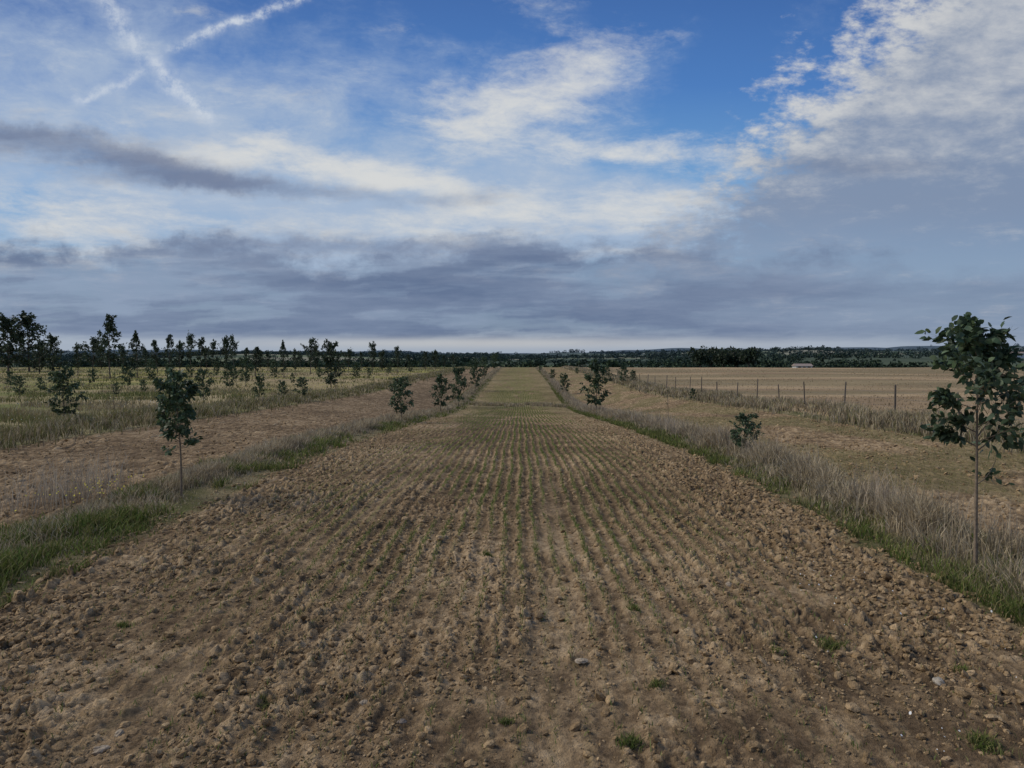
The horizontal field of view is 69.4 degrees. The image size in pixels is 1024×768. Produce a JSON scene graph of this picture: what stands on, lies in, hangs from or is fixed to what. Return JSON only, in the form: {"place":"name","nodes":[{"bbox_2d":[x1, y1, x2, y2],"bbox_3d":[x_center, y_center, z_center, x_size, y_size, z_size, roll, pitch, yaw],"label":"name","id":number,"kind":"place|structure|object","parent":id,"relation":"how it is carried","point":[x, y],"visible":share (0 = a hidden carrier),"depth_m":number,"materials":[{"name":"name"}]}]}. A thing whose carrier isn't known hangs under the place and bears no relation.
{"place":"outdoors","nodes":[
{"label":"outdoors","id":0,"kind":"place"},
{"bbox_2d":[0,367,456,428],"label":"meadow","id":1,"kind":"structure","parent":0,"point":[315,384],"depth_m":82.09,"materials":[{"name":"green plant"}]},
{"bbox_2d":[4,371,14,385],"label":"young eucalyptus","id":2,"kind":"object","parent":1,"relation":"on","point":[9,376],"visible":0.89,"depth_m":70.45,"materials":[{"name":"green plant"}]},
{"bbox_2d":[0,312,32,370],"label":"dense eucalyptus","id":3,"kind":"object","parent":1,"relation":"on","point":[6,324],"visible":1,"depth_m":130.62,"materials":[{"name":"green plant"}]},
{"bbox_2d":[10,375,25,397],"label":"young eucalyptus","id":4,"kind":"object","parent":1,"relation":"on","point":[18,379],"visible":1,"depth_m":48.35,"materials":[{"name":"green plant"}]},
{"bbox_2d":[5,310,48,371],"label":"dense eucalyptus","id":5,"kind":"object","parent":1,"relation":"on","point":[26,321],"visible":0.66,"depth_m":134.99,"materials":[{"name":"green plant"}]},
{"bbox_2d":[26,339,48,373],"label":"dense eucalyptus","id":6,"kind":"object","parent":1,"relation":"on","point":[40,364],"visible":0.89,"depth_m":118.44,"materials":[{"name":"green plant"}]},
{"bbox_2d":[38,332,66,370],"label":"dense eucalyptus","id":7,"kind":"object","parent":1,"relation":"on","point":[52,343],"visible":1,"depth_m":112.43,"materials":[{"name":"green plant"}]},
{"bbox_2d":[72,342,87,375],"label":"eucalyptus tree","id":8,"kind":"object","parent":1,"relation":"on","point":[77,355],"visible":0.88,"depth_m":112.56,"materials":[{"name":"green plant"}]},
{"bbox_2d":[87,369,97,385],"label":"young eucalyptus","id":9,"kind":"object","parent":1,"relation":"on","point":[93,371],"visible":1,"depth_m":75.41,"materials":[{"name":"green plant"}]},
{"bbox_2d":[77,333,112,377],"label":"eucalyptus tree","id":10,"kind":"object","parent":1,"relation":"on","point":[93,351],"visible":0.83,"depth_m":98.43,"materials":[{"name":"green plant"}]},
{"bbox_2d":[95,346,107,368],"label":"dense eucalyptus","id":11,"kind":"object","parent":1,"relation":"on","point":[99,361],"visible":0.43,"depth_m":160.79,"materials":[{"name":"green plant"}]},
{"bbox_2d":[92,314,129,377],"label":"eucalyptus tree","id":12,"kind":"object","parent":1,"relation":"on","point":[109,326],"visible":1,"depth_m":92.39,"materials":[{"name":"green plant"}]},
{"bbox_2d":[115,347,130,365],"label":"eucalyptus tree","id":13,"kind":"object","parent":1,"relation":"on","point":[123,353],"visible":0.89,"depth_m":125.63,"materials":[{"name":"green plant"}]},
{"bbox_2d":[119,364,136,386],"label":"young eucalyptus","id":14,"kind":"object","parent":1,"relation":"on","point":[130,374],"visible":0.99,"depth_m":66.27,"materials":[{"name":"green plant"}]},
{"bbox_2d":[128,330,144,376],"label":"eucalyptus tree","id":15,"kind":"object","parent":1,"relation":"on","point":[134,339],"visible":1,"depth_m":96.22,"materials":[{"name":"green plant"}]},
{"bbox_2d":[141,347,149,366],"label":"eucalyptus tree","id":16,"kind":"object","parent":1,"relation":"on","point":[144,356],"visible":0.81,"depth_m":150.58,"materials":[{"name":"green plant"}]},
{"bbox_2d":[144,358,156,378],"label":"young eucalyptus","id":17,"kind":"object","parent":1,"relation":"on","point":[150,362],"visible":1,"depth_m":80.40,"materials":[{"name":"green plant"}]},
{"bbox_2d":[149,339,161,373],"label":"eucalyptus tree","id":18,"kind":"object","parent":1,"relation":"on","point":[153,344],"visible":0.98,"depth_m":120.32,"materials":[{"name":"green plant"}]},
{"bbox_2d":[161,334,176,363],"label":"eucalyptus tree","id":19,"kind":"object","parent":1,"relation":"on","point":[170,343],"visible":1,"depth_m":130.33,"materials":[{"name":"green plant"}]},
{"bbox_2d":[173,340,185,367],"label":"dense eucalyptus","id":20,"kind":"object","parent":1,"relation":"on","point":[179,346],"visible":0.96,"depth_m":150.40,"materials":[{"name":"green plant"}]},
{"bbox_2d":[181,330,197,363],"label":"eucalyptus tree","id":21,"kind":"object","parent":1,"relation":"on","point":[190,342],"visible":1,"depth_m":126.26,"materials":[{"name":"green plant"}]},
{"bbox_2d":[186,364,194,377],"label":"young eucalyptus","id":22,"kind":"object","parent":1,"relation":"on","point":[188,367],"visible":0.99,"depth_m":86.33,"materials":[{"name":"green plant"}]},
{"bbox_2d":[195,337,208,366],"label":"eucalyptus tree","id":23,"kind":"object","parent":1,"relation":"on","point":[201,342],"visible":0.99,"depth_m":135.30,"materials":[{"name":"green plant"}]},
{"bbox_2d":[193,368,214,402],"bbox_3d":[-16.720,0.100,40.218,1.066,2.070,1.195,1,2,20],"label":"young eucalyptus","id":24,"kind":"object","parent":1,"relation":"on","point":[209,381],"visible":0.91,"depth_m":40.15,"materials":[{"name":"green plant"}]},
{"bbox_2d":[202,347,212,366],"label":"eucalyptus tree","id":25,"kind":"object","parent":1,"relation":"on","point":[205,355],"visible":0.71,"depth_m":160.57,"materials":[{"name":"green plant"}]},
{"bbox_2d":[207,339,220,372],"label":"eucalyptus tree","id":26,"kind":"object","parent":1,"relation":"on","point":[212,346],"visible":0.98,"depth_m":128.25,"materials":[{"name":"green plant"}]},
{"bbox_2d":[213,361,219,374],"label":"young eucalyptus","id":27,"kind":"object","parent":1,"relation":"on","point":[215,368],"visible":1,"depth_m":100.30,"materials":[{"name":"green plant"}]},
{"bbox_2d":[1,367,437,389],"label":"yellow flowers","id":28,"kind":"object","parent":1,"relation":"on","point":[219,384],"visible":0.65,"depth_m":91.61,"materials":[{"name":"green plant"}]},
{"bbox_2d":[217,335,230,370],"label":"dense eucalyptus","id":29,"kind":"object","parent":1,"relation":"on","point":[225,348],"visible":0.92,"depth_m":134.28,"materials":[{"name":"green plant"}]},
{"bbox_2d":[220,363,235,386],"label":"young eucalyptus","id":30,"kind":"object","parent":1,"relation":"on","point":[226,376],"visible":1,"depth_m":62.14,"materials":[{"name":"green plant"}]},
{"bbox_2d":[227,334,238,366],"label":"eucalyptus tree","id":31,"kind":"object","parent":1,"relation":"on","point":[233,345],"visible":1,"depth_m":125.17,"materials":[{"name":"green plant"}]},
{"bbox_2d":[237,357,253,386],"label":"young eucalyptus","id":32,"kind":"object","parent":1,"relation":"on","point":[247,378],"visible":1,"depth_m":72.22,"materials":[{"name":"green plant"}]},
{"bbox_2d":[251,346,262,375],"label":"eucalyptus tree","id":33,"kind":"object","parent":1,"relation":"on","point":[258,351],"visible":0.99,"depth_m":104.16,"materials":[{"name":"green plant"}]},
{"bbox_2d":[251,374,266,396],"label":"young eucalyptus","id":34,"kind":"object","parent":1,"relation":"on","point":[259,379],"visible":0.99,"depth_m":44.12,"materials":[{"name":"green plant"}]},
{"bbox_2d":[261,351,273,365],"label":"eucalyptus tree","id":35,"kind":"object","parent":1,"relation":"on","point":[267,355],"visible":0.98,"depth_m":140.23,"materials":[{"name":"green plant"}]},
{"bbox_2d":[268,359,279,376],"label":"young eucalyptus","id":36,"kind":"object","parent":1,"relation":"on","point":[273,364],"visible":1,"depth_m":88.16,"materials":[{"name":"green plant"}]},
{"bbox_2d":[276,380,287,395],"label":"young eucalyptus","id":37,"kind":"object","parent":1,"relation":"on","point":[281,384],"visible":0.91,"depth_m":42.13,"materials":[{"name":"green plant"}]},
{"bbox_2d":[279,340,288,371],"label":"eucalyptus tree","id":38,"kind":"object","parent":1,"relation":"on","point":[283,349],"visible":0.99,"depth_m":92.13,"materials":[{"name":"green plant"}]},
{"bbox_2d":[290,348,302,374],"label":"eucalyptus tree","id":39,"kind":"object","parent":1,"relation":"on","point":[294,358],"visible":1,"depth_m":110.35,"materials":[{"name":"green plant"}]},
{"bbox_2d":[292,376,308,394],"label":"young eucalyptus","id":40,"kind":"object","parent":1,"relation":"on","point":[300,382],"visible":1,"depth_m":42.07,"materials":[{"name":"green plant"}]},
{"bbox_2d":[300,337,318,373],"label":"eucalyptus tree","id":41,"kind":"object","parent":1,"relation":"on","point":[311,343],"visible":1,"depth_m":118.32,"materials":[{"name":"green plant"}]},
{"bbox_2d":[309,344,319,370],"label":"dense eucalyptus","id":42,"kind":"object","parent":1,"relation":"on","point":[315,361],"visible":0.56,"depth_m":140.22,"materials":[{"name":"green plant"}]},
{"bbox_2d":[315,338,345,385],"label":"dense eucalyptus","id":43,"kind":"object","parent":1,"relation":"on","point":[329,347],"visible":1,"depth_m":65.88,"materials":[{"name":"green plant"}]},
{"bbox_2d":[342,347,356,368],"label":"eucalyptus tree","id":44,"kind":"object","parent":1,"relation":"on","point":[349,351],"visible":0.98,"depth_m":132.07,"materials":[{"name":"green plant"}]},
{"bbox_2d":[351,362,361,379],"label":"young eucalyptus","id":45,"kind":"object","parent":1,"relation":"on","point":[355,368],"visible":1,"depth_m":88.14,"materials":[{"name":"green plant"}]},
{"bbox_2d":[366,341,377,373],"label":"eucalyptus tree","id":46,"kind":"object","parent":1,"relation":"on","point":[373,354],"visible":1,"depth_m":112.06,"materials":[{"name":"green plant"}]},
{"bbox_2d":[378,349,386,369],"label":"dense eucalyptus","id":47,"kind":"object","parent":1,"relation":"on","point":[381,354],"visible":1,"depth_m":140.08,"materials":[{"name":"green plant"}]},
{"bbox_2d":[392,346,401,368],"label":"eucalyptus tree","id":48,"kind":"object","parent":1,"relation":"on","point":[397,354],"visible":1,"depth_m":122.17,"materials":[{"name":"green plant"}]},
{"bbox_2d":[419,351,430,370],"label":"eucalyptus tree","id":49,"kind":"object","parent":1,"relation":"on","point":[425,355],"visible":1,"depth_m":141.96,"materials":[{"name":"green plant"}]},
{"bbox_2d":[428,349,440,367],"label":"dense eucalyptus","id":50,"kind":"object","parent":1,"relation":"on","point":[435,355],"visible":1,"depth_m":164.81,"materials":[{"name":"green plant"}]},
{"bbox_2d":[0,366,473,452],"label":"bank","id":51,"kind":"structure","parent":0,"point":[131,426],"depth_m":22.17,"materials":[{"name":"beige plant"}]},
{"bbox_2d":[36,365,88,415],"bbox_3d":[-13.463,0.380,22.195,1.165,1.890,1.318,2,3,45],"label":"young eucalyptus","id":52,"kind":"object","parent":51,"relation":"on","point":[58,376],"visible":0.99,"depth_m":22.14,"materials":[{"name":"green plant"}]},
{"bbox_2d":[0,367,493,527],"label":"ploughed strip","id":53,"kind":"object","parent":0,"point":[421,397],"visible":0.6,"depth_m":18.23,"materials":[{"name":"soil"}]},
{"bbox_2d":[0,366,502,590],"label":"verge ground","id":54,"kind":"structure","parent":0,"point":[203,491],"depth_m":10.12,"materials":[{"name":"green plant"}]},
{"bbox_2d":[152,367,202,495],"bbox_3d":[-4.772,0.723,10.559,0.652,1.922,1.032,-1,2,-30],"label":"young eucalyptus","id":55,"kind":"object","parent":54,"relation":"on","point":[178,398],"visible":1,"depth_m":10.45,"materials":[{"name":"green plant"}]},
{"bbox_2d":[0,379,489,607],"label":"green verge grass","id":56,"kind":"structure","parent":54,"relation":"on","point":[9,561],"depth_m":8.45,"materials":[{"name":"green plant"}]},
{"bbox_2d":[387,376,413,418],"bbox_3d":[-4.675,0.643,31.075,1.116,2.021,1.175,0,2,-9],"label":"young eucalyptus","id":57,"kind":"object","parent":54,"relation":"on","point":[401,383],"visible":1,"depth_m":30.94,"materials":[{"name":"green plant"}]},
{"bbox_2d":[429,373,452,411],"bbox_3d":[-4.412,0.625,46.073,1.437,2.577,1.626,1,2,36],"label":"young eucalyptus","id":58,"kind":"object","parent":54,"relation":"on","point":[439,381],"visible":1,"depth_m":46.00,"materials":[{"name":"green plant"}]},
{"bbox_2d":[448,365,469,405],"bbox_3d":[-4.205,0.221,58.011,1.673,3.478,1.493,1,2,36],"label":"young eucalyptus","id":59,"kind":"object","parent":54,"relation":"on","point":[456,371],"visible":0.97,"depth_m":58.03,"materials":[{"name":"green plant"}]},
{"bbox_2d":[468,359,481,386],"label":"young eucalyptus","id":60,"kind":"object","parent":54,"relation":"on","point":[475,365],"visible":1,"depth_m":83.86,"materials":[{"name":"green plant"}]},
{"bbox_2d":[479,355,489,375],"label":"young eucalyptus","id":61,"kind":"object","parent":54,"relation":"on","point":[484,372],"visible":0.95,"depth_m":107.94,"materials":[{"name":"green plant"}]},
{"bbox_2d":[490,353,500,367],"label":"young eucalyptus","id":62,"kind":"object","parent":54,"relation":"on","point":[494,358],"visible":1,"depth_m":149.69,"materials":[{"name":"green plant"}]},
{"bbox_2d":[0,367,1023,767],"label":"ploughed field","id":63,"kind":"structure","parent":0,"point":[564,745],"depth_m":5.39,"materials":[{"name":"soil"}]},
{"bbox_2d":[92,745,110,754],"bbox_3d":[-2.103,1.877,3.789,0.086,0.044,0.069,-1,2,-16],"label":"stone","id":64,"kind":"object","parent":63,"relation":"on","point":[97,750],"visible":0.91,"depth_m":3.77,"materials":[{"name":"white stone"}]},
{"bbox_2d":[113,618,140,629],"bbox_3d":[-2.918,1.804,5.580,0.173,0.068,0.182,-2,3,-42],"label":"weed tuft","id":65,"kind":"object","parent":63,"relation":"on","point":[121,624],"visible":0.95,"depth_m":5.56,"materials":[{"name":"green plant"}]},
{"bbox_2d":[253,691,274,709],"bbox_3d":[-1.417,1.821,4.243,0.125,0.102,0.152,-1,2,-17],"label":"weed tuft","id":66,"kind":"object","parent":63,"relation":"on","point":[266,703],"visible":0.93,"depth_m":4.26,"materials":[{"name":"green plant"}]},
{"bbox_2d":[494,716,516,725],"bbox_3d":[-0.029,1.841,4.051,0.127,0.062,0.096,1,2,35],"label":"weed tuft","id":67,"kind":"object","parent":63,"relation":"on","point":[505,722],"visible":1,"depth_m":4.05,"materials":[{"name":"green plant"}]},
{"bbox_2d":[0,435,1023,767],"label":"stones","id":68,"kind":"object","parent":63,"relation":"on","point":[522,601],"visible":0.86,"depth_m":5.33,"materials":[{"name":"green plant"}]},
{"bbox_2d":[0,463,1023,767],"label":"soil clods","id":69,"kind":"object","parent":63,"relation":"on","point":[422,735],"visible":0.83,"depth_m":5.01,"materials":[{"name":"brown soil"}]},
{"bbox_2d":[2,390,1023,767],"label":"crop seedlings","id":70,"kind":"object","parent":63,"relation":"on","point":[606,524],"visible":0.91,"depth_m":8.28,"materials":[{"name":"green plant"}]},
{"bbox_2d":[468,401,566,407],"bbox_3d":[0.339,1.669,62.010,8.558,0.396,6.684,0,2,1],"label":"dry grass line","id":71,"kind":"object","parent":63,"relation":"on","point":[507,404],"visible":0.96,"depth_m":61.57,"materials":[{"name":"beige plant"}]},
{"bbox_2d":[575,658,587,663],"bbox_3d":[0.455,1.820,4.859,0.091,0.033,0.071,0,2,-11],"label":"stone","id":72,"kind":"object","parent":63,"relation":"on","point":[581,660],"visible":1,"depth_m":4.84,"materials":[{"name":"white stone"}]},
{"bbox_2d":[623,603,640,612],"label":"weed tuft","id":73,"kind":"object","parent":63,"relation":"on","point":[634,607],"visible":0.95,"depth_m":5.88,"materials":[{"name":"green plant"}]},
{"bbox_2d":[615,728,656,754],"bbox_3d":[0.650,1.835,3.815,0.273,0.094,0.204,1,2,22],"label":"weed tuft","id":74,"kind":"object","parent":63,"relation":"on","point":[631,740],"visible":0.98,"depth_m":3.81,"materials":[{"name":"green plant"}]},
{"bbox_2d":[644,677,669,689],"bbox_3d":[0.886,1.821,4.506,0.174,0.078,0.168,0,2,1],"label":"weed tuft","id":75,"kind":"object","parent":63,"relation":"on","point":[653,682],"visible":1,"depth_m":4.49,"materials":[{"name":"green plant"}]},
{"bbox_2d":[807,632,854,655],"bbox_3d":[2.198,1.793,5.111,0.314,0.107,0.333,0,2,1],"label":"weed tuft","id":76,"kind":"object","parent":63,"relation":"on","point":[832,647],"visible":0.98,"depth_m":5.10,"materials":[{"name":"green plant"}]},
{"bbox_2d":[932,677,944,685],"bbox_3d":[2.618,1.830,4.542,0.066,0.051,0.097,1,2,21],"label":"stone","id":77,"kind":"object","parent":63,"relation":"on","point":[938,681],"visible":0.95,"depth_m":4.52,"materials":[{"name":"white stone"}]},
{"bbox_2d":[948,661,973,672],"bbox_3d":[2.886,1.819,4.736,0.175,0.072,0.134,0,2,1],"label":"weed tuft","id":78,"kind":"object","parent":63,"relation":"on","point":[958,667],"visible":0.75,"depth_m":4.74,"materials":[{"name":"green plant"}]},
{"bbox_2d":[952,725,1014,755],"bbox_3d":[2.446,1.833,3.822,0.283,0.093,0.286,0,2,1],"label":"weed tuft","id":79,"kind":"object","parent":63,"relation":"on","point":[982,741],"visible":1,"depth_m":3.80,"materials":[{"name":"green plant"}]},
{"bbox_2d":[0,0,1023,352],"label":"sky","id":80,"kind":"structure","parent":0,"point":[463,176],"materials":[{"name":"blue"}]},
{"bbox_2d":[1,346,1023,367],"bbox_3d":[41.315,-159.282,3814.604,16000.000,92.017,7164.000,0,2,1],"label":"distant hills","id":81,"kind":"structure","parent":0,"point":[903,360],"depth_m":1203.23,"materials":[{"name":"green plant"}]},
{"bbox_2d":[0,343,1023,367],"bbox_3d":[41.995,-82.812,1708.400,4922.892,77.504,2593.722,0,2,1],"label":"woodland","id":82,"kind":"object","parent":81,"relation":"on","point":[777,360],"visible":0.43,"depth_m":830.57,"materials":[{"name":"green plant"}]},
{"bbox_2d":[687,346,712,367],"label":"holm oak","id":83,"kind":"object","parent":81,"relation":"on","point":[698,357],"visible":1,"depth_m":259.49,"materials":[{"name":"green plant"}]},
{"bbox_2d":[702,346,720,367],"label":"holm oak","id":84,"kind":"object","parent":81,"relation":"on","point":[714,350],"visible":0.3,"depth_m":273.36,"materials":[{"name":"green plant"}]},
{"bbox_2d":[712,349,734,366],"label":"holm oak","id":85,"kind":"object","parent":81,"relation":"on","point":[722,358],"visible":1,"depth_m":266.11,"materials":[{"name":"green plant"}]},
{"bbox_2d":[721,346,746,366],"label":"holm oak","id":86,"kind":"object","parent":81,"relation":"on","point":[736,361],"visible":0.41,"depth_m":269.52,"materials":[{"name":"green plant"}]},
{"bbox_2d":[736,346,761,366],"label":"holm oak","id":87,"kind":"object","parent":81,"relation":"on","point":[748,355],"visible":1,"depth_m":259.86,"materials":[{"name":"green plant"}]},
{"bbox_2d":[792,364,812,367],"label":"farm building","id":88,"kind":"structure","parent":81,"relation":"on","point":[802,365],"depth_m":326.35,"materials":[{"name":"white wood"}]},
{"bbox_2d":[535,367,1023,626],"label":"verge ground","id":89,"kind":"structure","parent":0,"point":[791,496],"depth_m":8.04,"materials":[{"name":"green plant"}]},
{"bbox_2d":[558,371,569,390],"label":"young eucalyptus","id":90,"kind":"object","parent":89,"relation":"on","point":[563,378],"visible":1,"depth_m":77.87,"materials":[{"name":"green plant"}]},
{"bbox_2d":[578,358,615,407],"bbox_3d":[4.803,0.209,41.920,2.107,3.340,1.863,-1,2,-20],"label":"young eucalyptus","id":91,"kind":"object","parent":89,"relation":"on","point":[596,368],"visible":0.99,"depth_m":41.79,"materials":[{"name":"green plant"}]},
{"bbox_2d":[729,410,763,448],"bbox_3d":[4.752,1.023,15.171,0.728,0.942,0.816,0,2,-2],"label":"young eucalyptus","id":92,"kind":"object","parent":89,"relation":"on","point":[744,420],"visible":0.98,"depth_m":15.12,"materials":[{"name":"green plant"}]},
{"bbox_2d":[536,366,1023,617],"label":"dry verge grass","id":93,"kind":"structure","parent":89,"relation":"on","point":[917,517],"depth_m":9.25,"materials":[{"name":"beige plant"}]},
{"bbox_2d":[915,312,1023,570],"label":"young eucalyptus","id":94,"kind":"object","parent":89,"relation":"on","point":[966,333],"visible":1,"depth_m":6.72,"materials":[{"name":"green plant"}]},
{"bbox_2d":[542,367,1023,543],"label":"ploughed strip","id":95,"kind":"object","parent":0,"point":[631,398],"visible":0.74,"depth_m":16.62,"materials":[{"name":"soil"}]},
{"bbox_2d":[589,390,1023,501],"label":"crop seedlings","id":96,"kind":"object","parent":95,"relation":"on","point":[923,460],"visible":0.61,"depth_m":16.03,"materials":[{"name":"green plant"}]},
{"bbox_2d":[561,365,1023,452],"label":"bank","id":97,"kind":"structure","parent":0,"point":[824,417],"depth_m":27.12,"materials":[{"name":"plant"}]},
{"bbox_2d":[616,366,629,383],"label":"young eucalyptus","id":98,"kind":"object","parent":97,"relation":"on","point":[624,374],"visible":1,"depth_m":77.84,"materials":[{"name":"green plant"}]},
{"bbox_2d":[578,364,1017,419],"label":"wire fence","id":99,"kind":"object","parent":97,"relation":"on","point":[894,392],"visible":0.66,"depth_m":30.65,"materials":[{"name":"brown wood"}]},
{"bbox_2d":[583,367,1023,427],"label":"stubble field","id":100,"kind":"structure","parent":0,"point":[857,379],"depth_m":82.35,"materials":[{"name":"beige plant"}]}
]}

